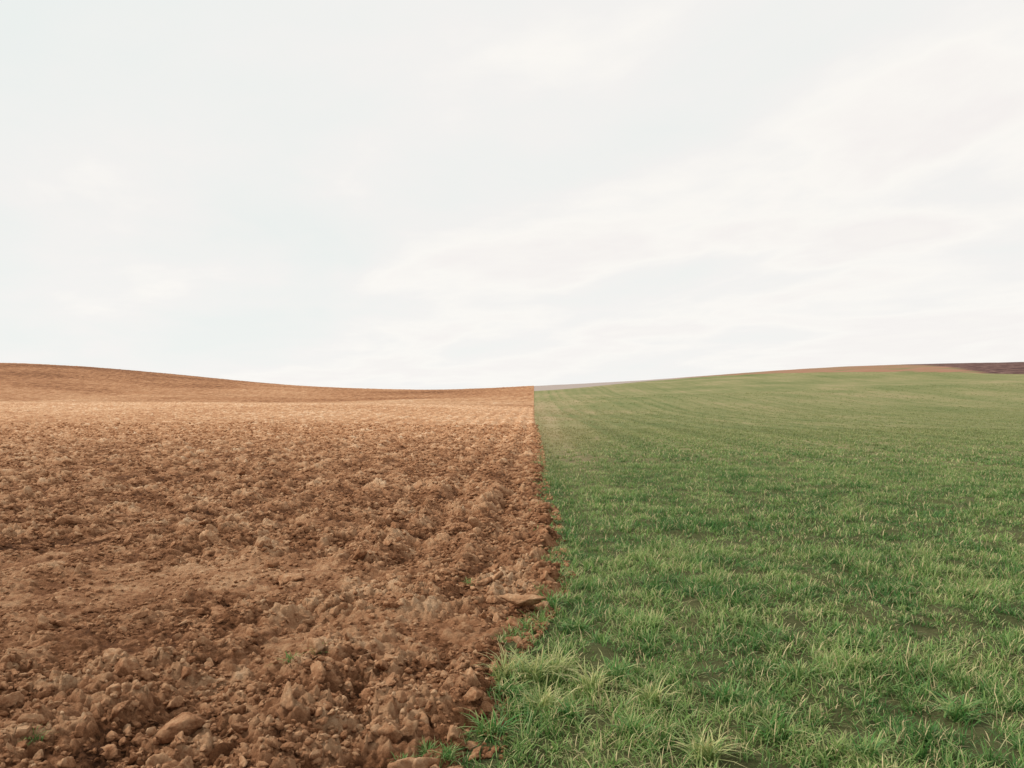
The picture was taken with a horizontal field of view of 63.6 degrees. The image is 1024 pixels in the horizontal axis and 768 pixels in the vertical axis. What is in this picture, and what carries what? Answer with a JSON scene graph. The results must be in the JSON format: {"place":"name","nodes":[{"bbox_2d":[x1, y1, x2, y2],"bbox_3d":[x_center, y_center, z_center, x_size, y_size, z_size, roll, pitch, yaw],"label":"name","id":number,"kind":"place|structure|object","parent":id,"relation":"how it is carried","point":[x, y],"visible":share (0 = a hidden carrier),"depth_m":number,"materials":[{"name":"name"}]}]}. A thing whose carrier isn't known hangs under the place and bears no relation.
{"place":"outdoors","nodes":[
{"label":"outdoors","id":0,"kind":"place"},
{"bbox_2d":[0,363,533,407],"bbox_3d":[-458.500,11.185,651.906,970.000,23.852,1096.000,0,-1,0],"label":"hill","id":1,"kind":"structure","parent":0,"point":[23,382],"depth_m":215.62,"materials":[{"name":"soil"}]},
{"bbox_2d":[0,401,577,767],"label":"ploughed field","id":2,"kind":"structure","parent":0,"point":[238,664],"depth_m":7.49,"materials":[{"name":"soil"}]},
{"bbox_2d":[0,662,6,672],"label":"soil clod","id":3,"kind":"object","parent":2,"relation":"on","point":[3,667],"visible":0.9,"depth_m":4.66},
{"bbox_2d":[0,654,14,663],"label":"soil clod","id":4,"kind":"object","parent":2,"relation":"on","point":[8,658],"visible":1,"depth_m":4.72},
{"bbox_2d":[0,720,16,727],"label":"soil clod","id":5,"kind":"object","parent":2,"relation":"on","point":[5,724],"visible":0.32,"depth_m":3.95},
{"bbox_2d":[0,691,24,706],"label":"soil clod","id":6,"kind":"object","parent":2,"relation":"on","point":[10,699],"visible":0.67,"depth_m":4.28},
{"bbox_2d":[20,713,45,723],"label":"soil clod","id":7,"kind":"object","parent":2,"relation":"on","point":[40,718],"visible":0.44,"depth_m":3.80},
{"bbox_2d":[29,698,45,707],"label":"soil clod","id":8,"kind":"object","parent":2,"relation":"on","point":[34,701],"visible":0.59,"depth_m":4.23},
{"bbox_2d":[32,749,43,760],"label":"soil clod","id":9,"kind":"object","parent":2,"relation":"on","point":[39,755],"visible":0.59,"depth_m":3.53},
{"bbox_2d":[21,722,59,745],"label":"weed","id":10,"kind":"object","parent":2,"relation":"on","point":[35,736],"visible":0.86,"depth_m":3.68,"materials":[{"name":"green plant"}]},
{"bbox_2d":[36,614,49,629],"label":"soil clod","id":11,"kind":"object","parent":2,"relation":"on","point":[42,621],"visible":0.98,"depth_m":5.67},
{"bbox_2d":[57,756,76,767],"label":"soil clod","id":12,"kind":"object","parent":2,"relation":"on","point":[67,762],"visible":1,"depth_m":3.42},
{"bbox_2d":[54,514,88,526],"bbox_3d":[-5.303,1.658,9.928,0.157,0.210,0.397,-36,-21,32],"label":"soil clod","id":13,"kind":"object","parent":2,"relation":"on","point":[68,519],"visible":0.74,"depth_m":9.88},
{"bbox_2d":[73,563,83,574],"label":"soil clod","id":14,"kind":"object","parent":2,"relation":"on","point":[79,566],"visible":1,"depth_m":7.33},
{"bbox_2d":[92,536,108,541],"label":"soil clod","id":15,"kind":"object","parent":2,"relation":"on","point":[102,538],"visible":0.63,"depth_m":9.02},
{"bbox_2d":[100,744,117,759],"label":"soil clod","id":16,"kind":"object","parent":2,"relation":"on","point":[112,751],"visible":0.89,"depth_m":3.63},
{"bbox_2d":[103,648,122,663],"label":"soil clod","id":17,"kind":"object","parent":2,"relation":"on","point":[108,654],"visible":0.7,"depth_m":4.90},
{"bbox_2d":[105,683,121,698],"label":"soil clod","id":18,"kind":"object","parent":2,"relation":"on","point":[117,687],"visible":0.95,"depth_m":4.02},
{"bbox_2d":[109,700,129,720],"bbox_3d":[-1.876,1.561,3.939,0.048,0.072,0.147,21,1,7],"label":"soil clod","id":19,"kind":"object","parent":2,"relation":"on","point":[117,709],"visible":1,"depth_m":3.90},
{"bbox_2d":[113,657,139,676],"bbox_3d":[-2.155,1.575,4.606,0.144,0.103,0.112,0,-1,-8],"label":"soil clod","id":20,"kind":"object","parent":2,"relation":"on","point":[124,666],"visible":0.96,"depth_m":4.58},
{"bbox_2d":[122,724,131,736],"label":"soil clod","id":21,"kind":"object","parent":2,"relation":"on","point":[126,729],"visible":0.96,"depth_m":3.84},
{"bbox_2d":[124,532,132,546],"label":"soil clod","id":22,"kind":"object","parent":2,"relation":"on","point":[128,539],"visible":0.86,"depth_m":8.77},
{"bbox_2d":[128,700,139,710],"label":"soil clod","id":23,"kind":"object","parent":2,"relation":"on","point":[134,702],"visible":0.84,"depth_m":4.04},
{"bbox_2d":[132,669,151,680],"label":"soil clod","id":24,"kind":"object","parent":2,"relation":"on","point":[146,674],"visible":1,"depth_m":4.47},
{"bbox_2d":[139,552,148,560],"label":"soil clod","id":25,"kind":"object","parent":2,"relation":"on","point":[144,556],"visible":0.77,"depth_m":7.95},
{"bbox_2d":[145,752,172,766],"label":"soil clod","id":26,"kind":"object","parent":2,"relation":"on","point":[161,758],"visible":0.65,"depth_m":3.50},
{"bbox_2d":[154,647,171,658],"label":"soil clod","id":27,"kind":"object","parent":2,"relation":"on","point":[165,649],"visible":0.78,"depth_m":4.76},
{"bbox_2d":[166,695,183,709],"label":"soil clod","id":28,"kind":"object","parent":2,"relation":"on","point":[177,701],"visible":1,"depth_m":4.23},
{"bbox_2d":[161,760,189,767],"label":"soil clod","id":29,"kind":"object","parent":2,"relation":"on","point":[171,764],"visible":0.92,"depth_m":3.45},
{"bbox_2d":[172,632,181,640],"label":"soil clod","id":30,"kind":"object","parent":2,"relation":"on","point":[176,637],"visible":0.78,"depth_m":5.33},
{"bbox_2d":[155,712,204,743],"bbox_3d":[-1.517,1.568,3.765,0.213,0.100,0.164,-16,12,4],"label":"soil clod","id":31,"kind":"object","parent":2,"relation":"on","point":[188,723],"visible":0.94,"depth_m":3.72,"materials":[{"name":"soil"}]},
{"bbox_2d":[178,755,193,767],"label":"soil clod","id":32,"kind":"object","parent":2,"relation":"on","point":[187,762],"visible":0.9,"depth_m":3.49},
{"bbox_2d":[181,666,192,679],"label":"soil clod","id":33,"kind":"object","parent":2,"relation":"on","point":[185,671],"visible":1,"depth_m":4.55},
{"bbox_2d":[182,505,197,511],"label":"soil clod","id":34,"kind":"object","parent":2,"relation":"on","point":[192,508],"visible":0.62,"depth_m":11.23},
{"bbox_2d":[196,636,213,644],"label":"soil clod","id":35,"kind":"object","parent":2,"relation":"on","point":[203,640],"visible":1,"depth_m":5.05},
{"bbox_2d":[200,696,212,702],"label":"soil clod","id":36,"kind":"object","parent":2,"relation":"on","point":[205,699],"visible":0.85,"depth_m":4.37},
{"bbox_2d":[201,550,214,556],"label":"soil clod","id":37,"kind":"object","parent":2,"relation":"on","point":[209,553],"visible":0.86,"depth_m":8.29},
{"bbox_2d":[204,657,213,667],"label":"soil clod","id":38,"kind":"object","parent":2,"relation":"on","point":[209,662],"visible":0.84,"depth_m":4.86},
{"bbox_2d":[199,529,219,544],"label":"soil clod","id":39,"kind":"object","parent":2,"relation":"on","point":[209,536],"visible":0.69,"depth_m":8.79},
{"bbox_2d":[204,524,218,532],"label":"soil clod","id":40,"kind":"object","parent":2,"relation":"on","point":[210,527],"visible":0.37,"depth_m":9.33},
{"bbox_2d":[211,605,224,616],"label":"soil clod","id":41,"kind":"object","parent":2,"relation":"on","point":[217,610],"visible":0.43,"depth_m":6.10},
{"bbox_2d":[213,639,224,646],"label":"soil clod","id":42,"kind":"object","parent":2,"relation":"on","point":[220,643],"visible":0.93,"depth_m":5.11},
{"bbox_2d":[225,704,245,714],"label":"soil clod","id":43,"kind":"object","parent":2,"relation":"on","point":[240,709],"visible":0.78,"depth_m":4.06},
{"bbox_2d":[230,722,248,733],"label":"soil clod","id":44,"kind":"object","parent":2,"relation":"on","point":[238,728],"visible":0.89,"depth_m":3.70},
{"bbox_2d":[238,753,247,767],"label":"soil clod","id":45,"kind":"object","parent":2,"relation":"on","point":[243,762],"visible":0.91,"depth_m":3.37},
{"bbox_2d":[245,627,258,636],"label":"soil clod","id":46,"kind":"object","parent":2,"relation":"on","point":[252,632],"visible":1,"depth_m":5.38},
{"bbox_2d":[247,683,256,696],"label":"soil clod","id":47,"kind":"object","parent":2,"relation":"on","point":[251,688],"visible":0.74,"depth_m":4.41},
{"bbox_2d":[253,681,266,690],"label":"soil clod","id":48,"kind":"object","parent":2,"relation":"on","point":[261,685],"visible":1,"depth_m":4.44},
{"bbox_2d":[256,539,271,547],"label":"soil clod","id":49,"kind":"object","parent":2,"relation":"on","point":[261,543],"visible":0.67,"depth_m":8.08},
{"bbox_2d":[265,738,277,748],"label":"soil clod","id":50,"kind":"object","parent":2,"relation":"on","point":[272,742],"visible":1,"depth_m":3.43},
{"bbox_2d":[266,560,279,567],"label":"soil clod","id":51,"kind":"object","parent":2,"relation":"on","point":[271,564],"visible":0.79,"depth_m":7.64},
{"bbox_2d":[279,681,293,711],"bbox_3d":[-1.065,1.476,3.893,0.062,0.101,0.155,5,13,-27],"label":"soil clod","id":52,"kind":"object","parent":2,"relation":"on","point":[286,702],"visible":1,"depth_m":3.87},
{"bbox_2d":[281,486,293,494],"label":"soil clod","id":53,"kind":"object","parent":2,"relation":"on","point":[286,490],"visible":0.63,"depth_m":13.96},
{"bbox_2d":[278,573,305,584],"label":"soil clod","id":54,"kind":"object","parent":2,"relation":"on","point":[286,578],"visible":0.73,"depth_m":7.05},
{"bbox_2d":[307,637,325,656],"bbox_3d":[-1.161,1.581,4.908,0.094,0.161,0.176,1,-1,-40],"label":"soil clod","id":55,"kind":"object","parent":2,"relation":"on","point":[317,645],"visible":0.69,"depth_m":4.86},
{"bbox_2d":[310,661,325,683],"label":"soil clod","id":56,"kind":"object","parent":2,"relation":"on","point":[318,670],"visible":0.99,"depth_m":4.38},
{"bbox_2d":[313,604,326,614],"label":"soil clod","id":57,"kind":"object","parent":2,"relation":"on","point":[320,608],"visible":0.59,"depth_m":6.16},
{"bbox_2d":[314,700,331,707],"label":"soil clod","id":58,"kind":"object","parent":2,"relation":"on","point":[318,704],"visible":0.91,"depth_m":3.92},
{"bbox_2d":[329,602,347,615],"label":"soil clod","id":59,"kind":"object","parent":2,"relation":"on","point":[335,610],"visible":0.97,"depth_m":5.95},
{"bbox_2d":[344,681,352,692],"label":"soil clod","id":60,"kind":"object","parent":2,"relation":"on","point":[347,684],"visible":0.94,"depth_m":4.38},
{"bbox_2d":[352,547,367,560],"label":"soil clod","id":61,"kind":"object","parent":2,"relation":"on","point":[360,554],"visible":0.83,"depth_m":7.74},
{"bbox_2d":[356,599,366,609],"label":"soil clod","id":62,"kind":"object","parent":2,"relation":"on","point":[361,604],"visible":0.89,"depth_m":5.91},
{"bbox_2d":[359,687,370,700],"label":"soil clod","id":63,"kind":"object","parent":2,"relation":"on","point":[365,693],"visible":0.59,"depth_m":4.31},
{"bbox_2d":[374,659,388,671],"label":"soil clod","id":64,"kind":"object","parent":2,"relation":"on","point":[381,665],"visible":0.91,"depth_m":4.63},
{"bbox_2d":[377,723,402,742],"bbox_3d":[-0.558,1.597,3.757,0.132,0.099,0.045,0,-1,7],"label":"soil clod","id":65,"kind":"object","parent":2,"relation":"on","point":[392,733],"visible":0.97,"depth_m":3.74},
{"bbox_2d":[383,600,398,608],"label":"soil clod","id":66,"kind":"object","parent":2,"relation":"on","point":[390,604],"visible":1,"depth_m":5.92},
{"bbox_2d":[395,690,406,702],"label":"soil clod","id":67,"kind":"object","parent":2,"relation":"on","point":[400,697],"visible":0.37,"depth_m":4.14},
{"bbox_2d":[396,543,410,551],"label":"soil clod","id":68,"kind":"object","parent":2,"relation":"on","point":[402,547],"visible":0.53,"depth_m":8.48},
{"bbox_2d":[399,720,418,736],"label":"soil clod","id":69,"kind":"object","parent":2,"relation":"on","point":[409,729],"visible":1,"depth_m":3.76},
{"bbox_2d":[387,757,437,767],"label":"soil clod","id":70,"kind":"object","parent":2,"relation":"on","point":[418,762],"visible":1,"depth_m":3.45,"materials":[{"name":"soil"}]},
{"bbox_2d":[416,697,428,707],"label":"soil clod","id":71,"kind":"object","parent":2,"relation":"on","point":[421,701],"visible":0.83,"depth_m":4.01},
{"bbox_2d":[419,711,429,724],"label":"soil clod","id":72,"kind":"object","parent":2,"relation":"on","point":[424,717],"visible":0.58,"depth_m":3.94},
{"bbox_2d":[415,736,442,756],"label":"weed","id":73,"kind":"object","parent":2,"relation":"on","point":[425,749],"visible":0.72,"depth_m":3.69,"materials":[{"name":"green plant"}]},
{"bbox_2d":[434,532,449,544],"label":"soil clod","id":74,"kind":"object","parent":2,"relation":"on","point":[439,538],"visible":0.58,"depth_m":8.92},
{"bbox_2d":[439,677,453,691],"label":"soil clod","id":75,"kind":"object","parent":2,"relation":"on","point":[447,683],"visible":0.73,"depth_m":4.30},
{"bbox_2d":[431,738,472,764],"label":"weed","id":76,"kind":"object","parent":2,"relation":"on","point":[446,754],"visible":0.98,"depth_m":3.59,"materials":[{"name":"green plant"}]},
{"bbox_2d":[447,725,458,741],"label":"soil clod","id":77,"kind":"object","parent":2,"relation":"on","point":[453,734],"visible":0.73,"depth_m":3.75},
{"bbox_2d":[455,726,467,739],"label":"soil clod","id":78,"kind":"object","parent":2,"relation":"on","point":[460,731],"visible":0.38,"depth_m":3.87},
{"bbox_2d":[458,626,472,632],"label":"soil clod","id":79,"kind":"object","parent":2,"relation":"on","point":[467,629],"visible":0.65,"depth_m":5.60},
{"bbox_2d":[464,741,476,750],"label":"soil clod","id":80,"kind":"object","parent":2,"relation":"on","point":[470,744],"visible":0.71,"depth_m":3.77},
{"bbox_2d":[465,667,480,687],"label":"soil clod","id":81,"kind":"object","parent":2,"relation":"on","point":[470,671],"visible":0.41,"depth_m":4.37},
{"bbox_2d":[463,687,483,702],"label":"soil clod","id":82,"kind":"object","parent":2,"relation":"on","point":[473,693],"visible":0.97,"depth_m":4.09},
{"bbox_2d":[468,516,482,527],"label":"soil clod","id":83,"kind":"object","parent":2,"relation":"on","point":[474,522],"visible":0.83,"depth_m":9.52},
{"bbox_2d":[479,577,491,585],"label":"soil clod","id":84,"kind":"object","parent":2,"relation":"on","point":[485,581],"visible":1,"depth_m":6.91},
{"bbox_2d":[486,595,498,603],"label":"soil clod","id":85,"kind":"object","parent":2,"relation":"on","point":[494,599],"visible":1,"depth_m":6.29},
{"bbox_2d":[486,563,499,572],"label":"soil clod","id":86,"kind":"object","parent":2,"relation":"on","point":[491,568],"visible":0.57,"depth_m":7.42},
{"bbox_2d":[492,612,500,623],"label":"soil clod","id":87,"kind":"object","parent":2,"relation":"on","point":[496,617],"visible":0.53,"depth_m":5.85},
{"bbox_2d":[491,571,503,582],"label":"soil clod","id":88,"kind":"object","parent":2,"relation":"on","point":[497,575],"visible":0.94,"depth_m":7.00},
{"bbox_2d":[505,618,524,629],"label":"soil clod","id":89,"kind":"object","parent":2,"relation":"on","point":[509,621],"visible":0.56,"depth_m":5.75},
{"bbox_2d":[498,593,546,605],"bbox_3d":[0.075,1.603,6.101,0.364,0.093,0.109,-1,2,0],"label":"soil clod","id":90,"kind":"object","parent":2,"relation":"on","point":[515,599],"visible":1,"depth_m":6.09,"materials":[{"name":"soil"}]},
{"bbox_2d":[529,549,539,559],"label":"soil clod","id":91,"kind":"object","parent":2,"relation":"on","point":[533,554],"visible":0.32,"depth_m":8.18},
{"bbox_2d":[531,561,549,569],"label":"soil clod","id":92,"kind":"object","parent":2,"relation":"on","point":[536,565],"visible":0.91,"depth_m":7.39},
{"bbox_2d":[536,601,549,609],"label":"soil clod","id":93,"kind":"object","parent":2,"relation":"on","point":[543,604],"visible":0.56,"depth_m":6.23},
{"bbox_2d":[0,0,1023,389],"label":"sky","id":94,"kind":"structure","parent":0,"point":[371,194],"materials":[{"name":"white"}]},
{"bbox_2d":[439,372,1023,767],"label":"grass field","id":95,"kind":"structure","parent":0,"point":[857,382],"depth_m":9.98,"materials":[{"name":"plant"}]},
{"bbox_2d":[468,751,482,761],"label":"soil clod","id":96,"kind":"object","parent":95,"relation":"on","point":[473,755],"visible":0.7,"depth_m":3.63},
{"bbox_2d":[458,705,529,755],"bbox_3d":[-0.108,1.583,3.898,0.409,0.177,0.401,-1,-1,37],"label":"grass tuft","id":97,"kind":"object","parent":95,"relation":"on","point":[481,726],"visible":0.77,"depth_m":3.88,"materials":[{"name":"plant"}]},
{"bbox_2d":[476,639,543,695],"bbox_3d":[0.004,1.583,4.660,0.630,0.205,0.451,-3,-3,67],"label":"grass tuft","id":98,"kind":"object","parent":95,"relation":"on","point":[505,671],"visible":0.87,"depth_m":4.70,"materials":[{"name":"plant"}]},
{"bbox_2d":[490,669,538,697],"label":"grass tuft","id":99,"kind":"object","parent":95,"relation":"on","point":[506,686],"visible":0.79,"depth_m":4.45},
{"bbox_2d":[513,636,523,644],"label":"soil clod","id":100,"kind":"object","parent":95,"relation":"on","point":[517,639],"visible":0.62,"depth_m":5.37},
{"bbox_2d":[501,644,570,684],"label":"grass tuft","id":101,"kind":"object","parent":95,"relation":"on","point":[535,673],"visible":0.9,"depth_m":4.69,"materials":[{"name":"plant"}]},
{"bbox_2d":[504,674,581,719],"bbox_3d":[0.182,1.589,4.276,0.388,0.176,0.541,-1,-1,33],"label":"grass tuft","id":102,"kind":"object","parent":95,"relation":"on","point":[549,698],"visible":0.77,"depth_m":4.22,"materials":[{"name":"plant"}]},
{"bbox_2d":[536,589,568,610],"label":"grass tuft","id":103,"kind":"object","parent":95,"relation":"on","point":[555,601],"visible":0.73,"depth_m":6.33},
{"bbox_2d":[528,640,589,675],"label":"grass tuft","id":104,"kind":"object","parent":95,"relation":"on","point":[560,662],"visible":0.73,"depth_m":4.84,"materials":[{"name":"plant"}]},
{"bbox_2d":[543,690,596,728],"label":"grass tuft","id":105,"kind":"object","parent":95,"relation":"on","point":[566,714],"visible":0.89,"depth_m":4.12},
{"bbox_2d":[559,613,596,633],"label":"grass tuft","id":106,"kind":"object","parent":95,"relation":"on","point":[580,626],"visible":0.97,"depth_m":5.69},
{"bbox_2d":[551,657,630,708],"bbox_3d":[0.417,1.592,4.521,0.495,0.180,0.496,-1,-1,31],"label":"grass tuft","id":107,"kind":"object","parent":95,"relation":"on","point":[592,679],"visible":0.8,"depth_m":4.50,"materials":[{"name":"plant"}]},
{"bbox_2d":[588,648,642,682],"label":"grass tuft","id":108,"kind":"object","parent":95,"relation":"on","point":[617,669],"visible":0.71,"depth_m":4.71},
{"bbox_2d":[606,710,669,749],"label":"grass tuft","id":109,"kind":"object","parent":95,"relation":"on","point":[631,733],"visible":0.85,"depth_m":3.90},
{"bbox_2d":[617,671,696,708],"bbox_3d":[0.794,1.594,4.322,0.513,0.167,0.368,0,-1,5],"label":"grass tuft","id":110,"kind":"object","parent":95,"relation":"on","point":[657,694],"visible":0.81,"depth_m":4.31,"materials":[{"name":"plant"}]},
{"bbox_2d":[660,719,758,767],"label":"grass tuft","id":111,"kind":"object","parent":95,"relation":"on","point":[705,750],"visible":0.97,"depth_m":3.64,"materials":[{"name":"plant"}]},
{"bbox_2d":[695,672,757,708],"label":"grass tuft","id":112,"kind":"object","parent":95,"relation":"on","point":[724,696],"visible":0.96,"depth_m":4.36,"materials":[{"name":"plant"}]},
{"bbox_2d":[726,705,825,741],"bbox_3d":[1.261,1.596,3.910,0.452,0.153,0.392,1,-1,-25],"label":"grass tuft","id":113,"kind":"object","parent":95,"relation":"on","point":[772,726],"visible":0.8,"depth_m":3.90,"materials":[{"name":"plant"}]},
{"bbox_2d":[762,653,830,685],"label":"grass tuft","id":114,"kind":"object","parent":95,"relation":"on","point":[793,669],"visible":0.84,"depth_m":4.71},
{"bbox_2d":[828,726,914,765],"bbox_3d":[1.580,1.595,3.674,0.333,0.144,0.327,1,-1,-25],"label":"grass tuft","id":115,"kind":"object","parent":95,"relation":"on","point":[870,747],"visible":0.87,"depth_m":3.67,"materials":[{"name":"plant"}]},
{"bbox_2d":[912,687,1007,725],"bbox_3d":[2.228,1.616,4.144,0.457,0.129,0.406,-1,-1,37],"label":"grass tuft","id":116,"kind":"object","parent":95,"relation":"on","point":[950,711],"visible":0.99,"depth_m":4.14,"materials":[{"name":"plant"}]},
{"bbox_2d":[534,362,1023,390],"bbox_3d":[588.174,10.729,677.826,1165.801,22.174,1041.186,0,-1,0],"label":"distant field","id":117,"kind":"structure","parent":0,"point":[1006,368],"depth_m":235.54,"materials":[{"name":"plant"}]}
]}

